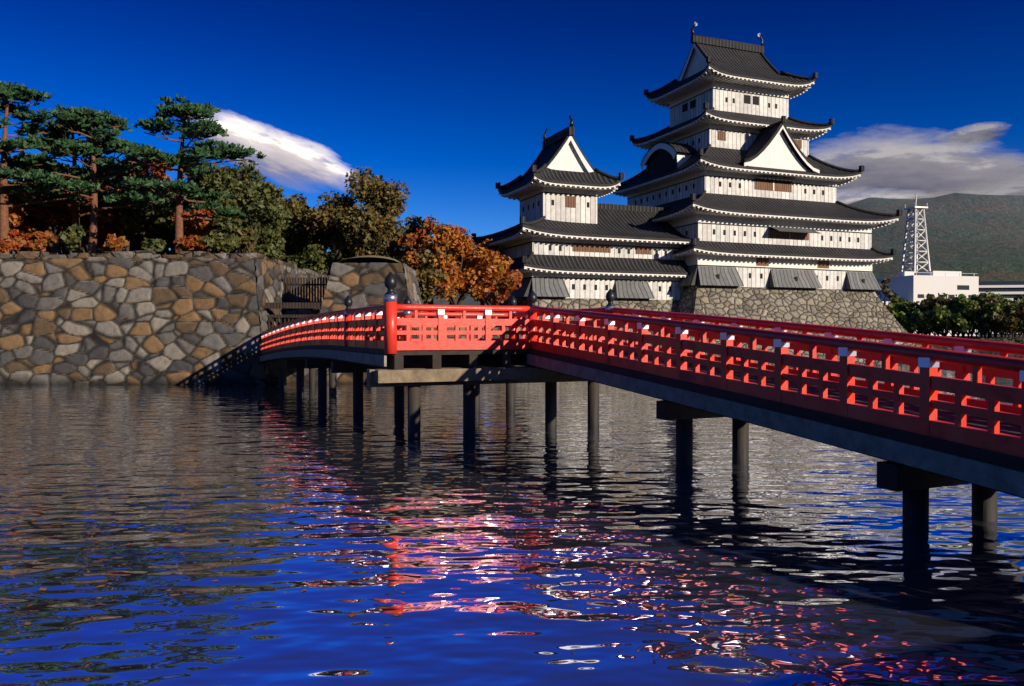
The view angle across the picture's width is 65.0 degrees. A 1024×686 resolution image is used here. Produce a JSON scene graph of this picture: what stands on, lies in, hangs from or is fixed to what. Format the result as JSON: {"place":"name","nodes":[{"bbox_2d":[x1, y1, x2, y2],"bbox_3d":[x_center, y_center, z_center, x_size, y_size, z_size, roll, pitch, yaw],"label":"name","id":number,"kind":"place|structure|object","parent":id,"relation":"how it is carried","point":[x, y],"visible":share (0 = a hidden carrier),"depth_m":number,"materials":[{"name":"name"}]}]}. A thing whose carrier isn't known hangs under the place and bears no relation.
{"place":"outdoors","nodes":[
{"label":"outdoors","id":0,"kind":"place"},
{"bbox_2d":[257,402,265,408],"bbox_3d":[-8.560,2.146,27.478,0.231,0.252,0.428,0,1,0],"label":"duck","id":1,"kind":"object","parent":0,"point":[262,407],"visible":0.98,"depth_m":27.38},
{"bbox_2d":[208,115,349,185],"bbox_3d":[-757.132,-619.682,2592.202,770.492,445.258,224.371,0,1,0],"label":"cloud","id":2,"kind":"structure","parent":0,"point":[289,158],"depth_m":2597.11,"materials":[{"name":"white"}]},
{"bbox_2d":[426,327,520,338],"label":"honmaru ground","id":3,"kind":"structure","parent":0,"point":[464,329],"depth_m":49.45,"materials":[{"name":"soil"}]},
{"bbox_2d":[0,344,1023,685],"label":"water","id":4,"kind":"structure","parent":0,"point":[838,566],"depth_m":9.54,"materials":[{"name":"blue liquid"}]},
{"bbox_2d":[2,406,905,624],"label":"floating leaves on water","id":5,"kind":"object","parent":4,"relation":"on","point":[397,614],"visible":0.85,"depth_m":9.98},
{"bbox_2d":[0,0,1023,251],"label":"sky","id":6,"kind":"structure","parent":0,"point":[449,100],"materials":[{"name":"blue"}]},
{"bbox_2d":[12,193,1023,343],"bbox_3d":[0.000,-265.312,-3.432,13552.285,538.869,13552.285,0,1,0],"label":"mountain","id":7,"kind":"structure","parent":0,"point":[981,236],"depth_m":1901.55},
{"bbox_2d":[0,250,414,383],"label":"stone walls","id":8,"kind":"structure","parent":7,"relation":"on","point":[274,375],"depth_m":40.67,"materials":[{"name":"grey stone"}]},
{"bbox_2d":[0,257,264,384],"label":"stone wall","id":9,"kind":"structure","parent":8,"relation":"attached to","point":[143,318],"depth_m":40.36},
{"bbox_2d":[254,257,310,384],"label":"stone wall","id":10,"kind":"structure","parent":8,"relation":"on","point":[269,274],"depth_m":42.96,"materials":[{"name":"grey stone"}]},
{"bbox_2d":[264,277,328,328],"bbox_3d":[-11.300,-1.511,43.344,4.700,4.300,3.860,0,1,0],"label":"gate fence","id":11,"kind":"object","parent":8,"relation":"on","point":[303,304],"visible":0.34,"depth_m":45.13,"materials":[{"name":"brown wood"}]},
{"bbox_2d":[304,262,415,383],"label":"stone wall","id":12,"kind":"structure","parent":8,"relation":"attached to","point":[344,278],"depth_m":41.53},
{"bbox_2d":[403,263,426,338],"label":"stub wall","id":13,"kind":"structure","parent":8,"relation":"on","point":[412,286],"depth_m":44.04,"materials":[{"name":"stone"}]},
{"bbox_2d":[0,97,1023,337],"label":"tree trunks","id":14,"kind":"object","parent":7,"relation":"on","point":[93,244],"visible":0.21,"depth_m":50.66,"materials":[{"name":"brown plant"}]},
{"bbox_2d":[0,81,305,267],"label":"pine foliage","id":15,"kind":"object","parent":14,"relation":"attached to","point":[79,118],"visible":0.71,"depth_m":48.35,"materials":[{"name":"green plant"}]},
{"bbox_2d":[8,160,405,274],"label":"trees","id":16,"kind":"object","parent":14,"relation":"attached to","point":[264,202],"visible":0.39,"depth_m":53.06,"materials":[{"name":"green plant"}]},
{"bbox_2d":[0,159,522,304],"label":"autumn trees","id":17,"kind":"object","parent":14,"relation":"attached to","point":[34,241],"visible":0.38,"depth_m":52.44,"materials":[{"name":"orange plant"}]},
{"bbox_2d":[8,183,953,322],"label":"autumn tree","id":18,"kind":"object","parent":14,"relation":"on","point":[486,259],"visible":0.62,"depth_m":51.41,"materials":[{"name":"orange plant"}]},
{"bbox_2d":[79,166,1023,332],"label":"trees","id":19,"kind":"object","parent":14,"relation":"attached to","point":[377,196],"visible":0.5,"depth_m":58.44,"materials":[{"name":"green plant"}]},
{"bbox_2d":[260,349,1023,530],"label":"bridge supports","id":20,"kind":"object","parent":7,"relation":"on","point":[913,473],"visible":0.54,"depth_m":15.80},
{"bbox_2d":[260,345,1023,471],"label":"bridge deck","id":21,"kind":"structure","parent":20,"relation":"on","point":[979,454],"depth_m":12.52,"materials":[{"name":"brown wood"}]},
{"bbox_2d":[261,301,1023,457],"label":"bridge railing","id":22,"kind":"object","parent":21,"relation":"on","point":[389,331],"visible":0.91,"depth_m":13.54,"materials":[{"name":"red wood"}]},
{"bbox_2d":[261,272,1023,381],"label":"bridge post caps","id":23,"kind":"object","parent":22,"relation":"attached to","point":[390,282],"visible":0.58,"depth_m":18.91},
{"bbox_2d":[491,286,921,366],"bbox_3d":[13.782,-0.661,70.433,40.102,7.700,26.354,0,1,-22],"label":"castle stone base","id":24,"kind":"object","parent":7,"relation":"on","point":[864,309],"visible":0.23,"depth_m":63.43,"materials":[{"name":"grey stone"}]},
{"bbox_2d":[876,271,1023,335],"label":"buildings","id":25,"kind":"structure","parent":7,"relation":"on","point":[910,286],"depth_m":282.15,"materials":[{"name":"concrete"}]},
{"bbox_2d":[900,194,930,274],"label":"broadcast tower","id":26,"kind":"structure","parent":25,"relation":"on","point":[915,252],"depth_m":293.83,"materials":[{"name":"metal"}]},
{"bbox_2d":[888,291,1023,334],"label":"tree foliage","id":27,"kind":"object","parent":7,"relation":"on","point":[905,314],"visible":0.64,"depth_m":180.72,"materials":[{"name":"green plant"}]},
{"bbox_2d":[487,49,880,299],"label":"castle walls","id":28,"kind":"structure","parent":0,"point":[566,205],"depth_m":64.82,"materials":[{"name":"white paint"}]},
{"bbox_2d":[471,34,901,274],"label":"castle roofs","id":29,"kind":"structure","parent":28,"relation":"on","point":[737,58],"depth_m":65.08,"materials":[{"name":"black tile"}]},
{"bbox_2d":[543,22,763,139],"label":"roof ornaments","id":30,"kind":"object","parent":29,"relation":"on","point":[570,117],"visible":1,"depth_m":70.82},
{"bbox_2d":[475,43,898,277],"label":"roof eaves","id":31,"kind":"object","parent":29,"relation":"attached to","point":[709,74],"visible":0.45,"depth_m":65.27,"materials":[{"name":"white paint"}]},
{"bbox_2d":[836,191,919,203],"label":"cloud","id":32,"kind":"structure","parent":0,"point":[842,197],"depth_m":2556.77,"materials":[{"name":"white"}]},
{"bbox_2d":[812,136,1017,194],"bbox_3d":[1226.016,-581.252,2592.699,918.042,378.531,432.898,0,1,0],"label":"cloud","id":33,"kind":"structure","parent":0,"point":[908,165],"depth_m":2565.78,"materials":[{"name":"white"}]},
{"bbox_2d":[914,168,1023,198],"bbox_3d":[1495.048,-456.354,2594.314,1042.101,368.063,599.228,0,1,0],"label":"cloud","id":34,"kind":"structure","parent":0,"point":[1013,184],"depth_m":2561.66,"materials":[{"name":"white"}]},
{"bbox_2d":[942,123,1005,143],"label":"cloud","id":35,"kind":"structure","parent":0,"point":[978,133],"depth_m":2586.12,"materials":[{"name":"white"}]},
{"bbox_2d":[1005,155,1023,172],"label":"cloud","id":36,"kind":"structure","parent":0,"point":[1016,161],"depth_m":2584.78,"materials":[{"name":"white"}]}
]}

